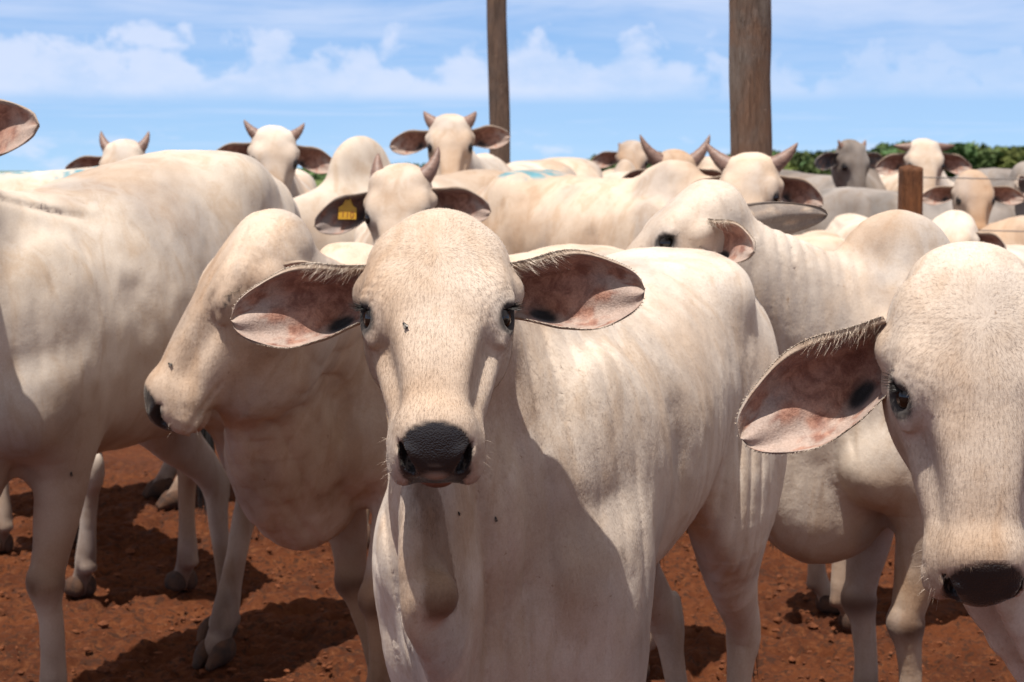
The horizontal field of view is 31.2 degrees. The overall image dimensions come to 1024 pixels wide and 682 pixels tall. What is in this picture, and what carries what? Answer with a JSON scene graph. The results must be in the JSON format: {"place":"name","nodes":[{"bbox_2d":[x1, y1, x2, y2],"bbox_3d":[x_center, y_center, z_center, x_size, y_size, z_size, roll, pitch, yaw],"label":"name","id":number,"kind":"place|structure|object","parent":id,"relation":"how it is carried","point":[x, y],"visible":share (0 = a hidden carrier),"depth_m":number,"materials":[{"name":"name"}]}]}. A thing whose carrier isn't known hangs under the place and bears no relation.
{"place":"outdoors","nodes":[
{"label":"outdoors","id":0,"kind":"place"},
{"bbox_2d":[0,171,1016,681],"bbox_3d":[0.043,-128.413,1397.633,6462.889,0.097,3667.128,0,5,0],"label":"ground","id":1,"kind":"structure","parent":0,"point":[292,603],"depth_m":5.86,"materials":[{"name":"brown soil"}]},
{"bbox_2d":[0,166,177,509],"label":"cow","id":2,"kind":"object","parent":1,"relation":"on","point":[163,485],"visible":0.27,"depth_m":7.60},
{"bbox_2d":[65,131,149,168],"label":"cow","id":3,"kind":"object","parent":1,"relation":"on","point":[117,150],"visible":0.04,"depth_m":9.34},
{"bbox_2d":[0,428,215,596],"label":"cow","id":4,"kind":"object","parent":1,"relation":"on","point":[81,581],"visible":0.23,"depth_m":6.12},
{"bbox_2d":[0,99,300,681],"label":"cow","id":5,"kind":"object","parent":1,"relation":"on","point":[103,267],"visible":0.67,"depth_m":4.52},
{"bbox_2d":[217,120,331,197],"bbox_3d":[-1.262,-0.325,9.857,0.606,1.666,2.286,-1,5,-7],"label":"cow","id":6,"kind":"object","parent":1,"relation":"on","point":[278,153],"visible":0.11,"depth_m":8.82},
{"bbox_2d":[293,136,505,250],"bbox_3d":[-0.577,-0.159,8.557,2.169,1.577,0.675,-5,7,-45],"label":"cow","id":7,"kind":"object","parent":1,"relation":"on","point":[350,165],"visible":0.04,"depth_m":8.17},
{"bbox_2d":[314,146,490,544],"bbox_3d":[-0.384,0.009,7.142,0.628,1.504,2.009,0,5,0],"label":"cow","id":8,"kind":"object","parent":1,"relation":"on","point":[395,194],"visible":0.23,"depth_m":6.26},
{"bbox_2d":[338,199,356,219],"bbox_3d":[-0.566,-0.460,6.330,0.065,0.084,0.008,4,-2,6],"label":"ear tag","id":9,"kind":"object","parent":8,"relation":"hanging from","point":[347,209],"visible":1,"depth_m":6.33,"materials":[{"name":"yellow plastic"}]},
{"bbox_2d":[144,209,664,681],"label":"cow","id":10,"kind":"object","parent":1,"relation":"on","point":[305,430],"visible":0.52,"depth_m":4.19},
{"bbox_2d":[389,111,575,174],"bbox_3d":[-0.062,-0.386,10.226,0.610,1.719,2.299,2,6,16],"label":"cow","id":11,"kind":"object","parent":1,"relation":"on","point":[455,138],"visible":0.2,"depth_m":9.25},
{"bbox_2d":[487,0,509,163],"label":"wooden post","id":12,"kind":"object","parent":1,"relation":"on","point":[498,85],"visible":0.36,"depth_m":12.04,"materials":[{"name":"brown wood"}]},
{"bbox_2d":[0,463,1007,681],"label":"dirt clods","id":13,"kind":"object","parent":1,"relation":"on","point":[106,669],"visible":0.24,"depth_m":5.82,"materials":[{"name":"brown soil"}]},
{"bbox_2d":[230,208,786,681],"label":"cow","id":14,"kind":"object","parent":1,"relation":"on","point":[566,418],"visible":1,"depth_m":2.96},
{"bbox_2d":[542,157,602,177],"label":"cow","id":15,"kind":"object","parent":1,"relation":"on","point":[582,166],"visible":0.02,"depth_m":12.22},
{"bbox_2d":[603,159,634,177],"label":"cow","id":16,"kind":"object","parent":1,"relation":"on","point":[622,168],"visible":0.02,"depth_m":13.44},
{"bbox_2d":[592,140,661,174],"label":"cow","id":17,"kind":"object","parent":1,"relation":"on","point":[632,152],"visible":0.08,"depth_m":15.39},
{"bbox_2d":[476,142,823,254],"bbox_3d":[0.473,-0.057,7.721,0.574,1.527,2.049,-4,7,-38],"label":"cow","id":18,"kind":"object","parent":1,"relation":"on","point":[531,210],"visible":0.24,"depth_m":7.47},
{"bbox_2d":[297,140,1023,179],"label":"trees","id":19,"kind":"object","parent":1,"relation":"on","point":[976,157],"visible":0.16,"depth_m":230.84,"materials":[{"name":"green plant"}]},
{"bbox_2d":[622,135,721,177],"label":"cow","id":20,"kind":"object","parent":1,"relation":"on","point":[700,161],"visible":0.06,"depth_m":9.24},
{"bbox_2d":[729,0,771,156],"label":"wooden post","id":21,"kind":"object","parent":1,"relation":"on","point":[750,30],"visible":0.3,"depth_m":7.86,"materials":[{"name":"brown wood"}]},
{"bbox_2d":[626,179,949,681],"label":"cow","id":22,"kind":"object","parent":1,"relation":"on","point":[849,496],"visible":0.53,"depth_m":4.23},
{"bbox_2d":[768,542,851,631],"bbox_3d":[1.442,0.325,5.722,1.348,1.136,0.701,0,5,0],"label":"cow","id":23,"kind":"object","parent":1,"relation":"on","point":[827,599],"visible":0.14,"depth_m":5.87},
{"bbox_2d":[793,230,844,251],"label":"cow","id":24,"kind":"object","parent":1,"relation":"on","point":[824,240],"visible":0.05,"depth_m":7.30},
{"bbox_2d":[780,139,886,201],"bbox_3d":[2.223,-0.596,12.999,0.891,1.625,2.074,-1,5,-10],"label":"cow","id":25,"kind":"object","parent":1,"relation":"on","point":[850,162],"visible":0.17,"depth_m":11.99},
{"bbox_2d":[826,213,866,238],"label":"cow","id":26,"kind":"object","parent":1,"relation":"on","point":[843,226],"visible":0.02,"depth_m":9.30},
{"bbox_2d":[734,240,1023,681],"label":"cow","id":27,"kind":"object","parent":1,"relation":"on","point":[934,362],"visible":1,"depth_m":2.35},
{"bbox_2d":[790,161,1023,234],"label":"cow","id":28,"kind":"object","parent":1,"relation":"on","point":[865,202],"visible":0.09,"depth_m":10.17},
{"bbox_2d":[898,164,922,214],"bbox_3d":[1.861,-0.078,8.628,0.115,1.498,0.115,0,5,0],"label":"wooden post","id":29,"kind":"object","parent":1,"relation":"on","point":[910,188],"visible":0.19,"depth_m":8.52,"materials":[{"name":"orange wood"}]},
{"bbox_2d":[922,177,1023,179],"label":"fence wire","id":30,"kind":"object","parent":29,"relation":"attached to","point":[973,178],"visible":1,"depth_m":8.52,"materials":[{"name":"grey metal"}]},
{"bbox_2d":[978,230,1023,231],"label":"fence wire","id":31,"kind":"object","parent":29,"relation":"attached to","point":[1002,230],"visible":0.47,"depth_m":8.54,"materials":[{"name":"grey metal"}]},
{"bbox_2d":[875,138,971,192],"bbox_3d":[2.762,-0.563,12.647,0.687,1.625,2.308,1,5,7],"label":"cow","id":32,"kind":"object","parent":1,"relation":"on","point":[930,157],"visible":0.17,"depth_m":11.63},
{"bbox_2d":[923,169,1023,229],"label":"cow","id":33,"kind":"object","parent":1,"relation":"on","point":[975,199],"visible":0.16,"depth_m":9.21},
{"bbox_2d":[932,210,1023,263],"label":"cow","id":34,"kind":"object","parent":1,"relation":"on","point":[956,225],"visible":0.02,"depth_m":7.22},
{"bbox_2d":[951,168,1011,182],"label":"cow","id":35,"kind":"object","parent":1,"relation":"on","point":[1004,173],"visible":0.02,"depth_m":13.41},
{"bbox_2d":[978,215,1023,244],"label":"cow","id":36,"kind":"object","parent":1,"relation":"on","point":[1016,223],"visible":0.08,"depth_m":8.90},
{"bbox_2d":[0,0,1023,170],"label":"sky","id":37,"kind":"structure","parent":0,"point":[587,78],"materials":[{"name":"blue"}]}
]}

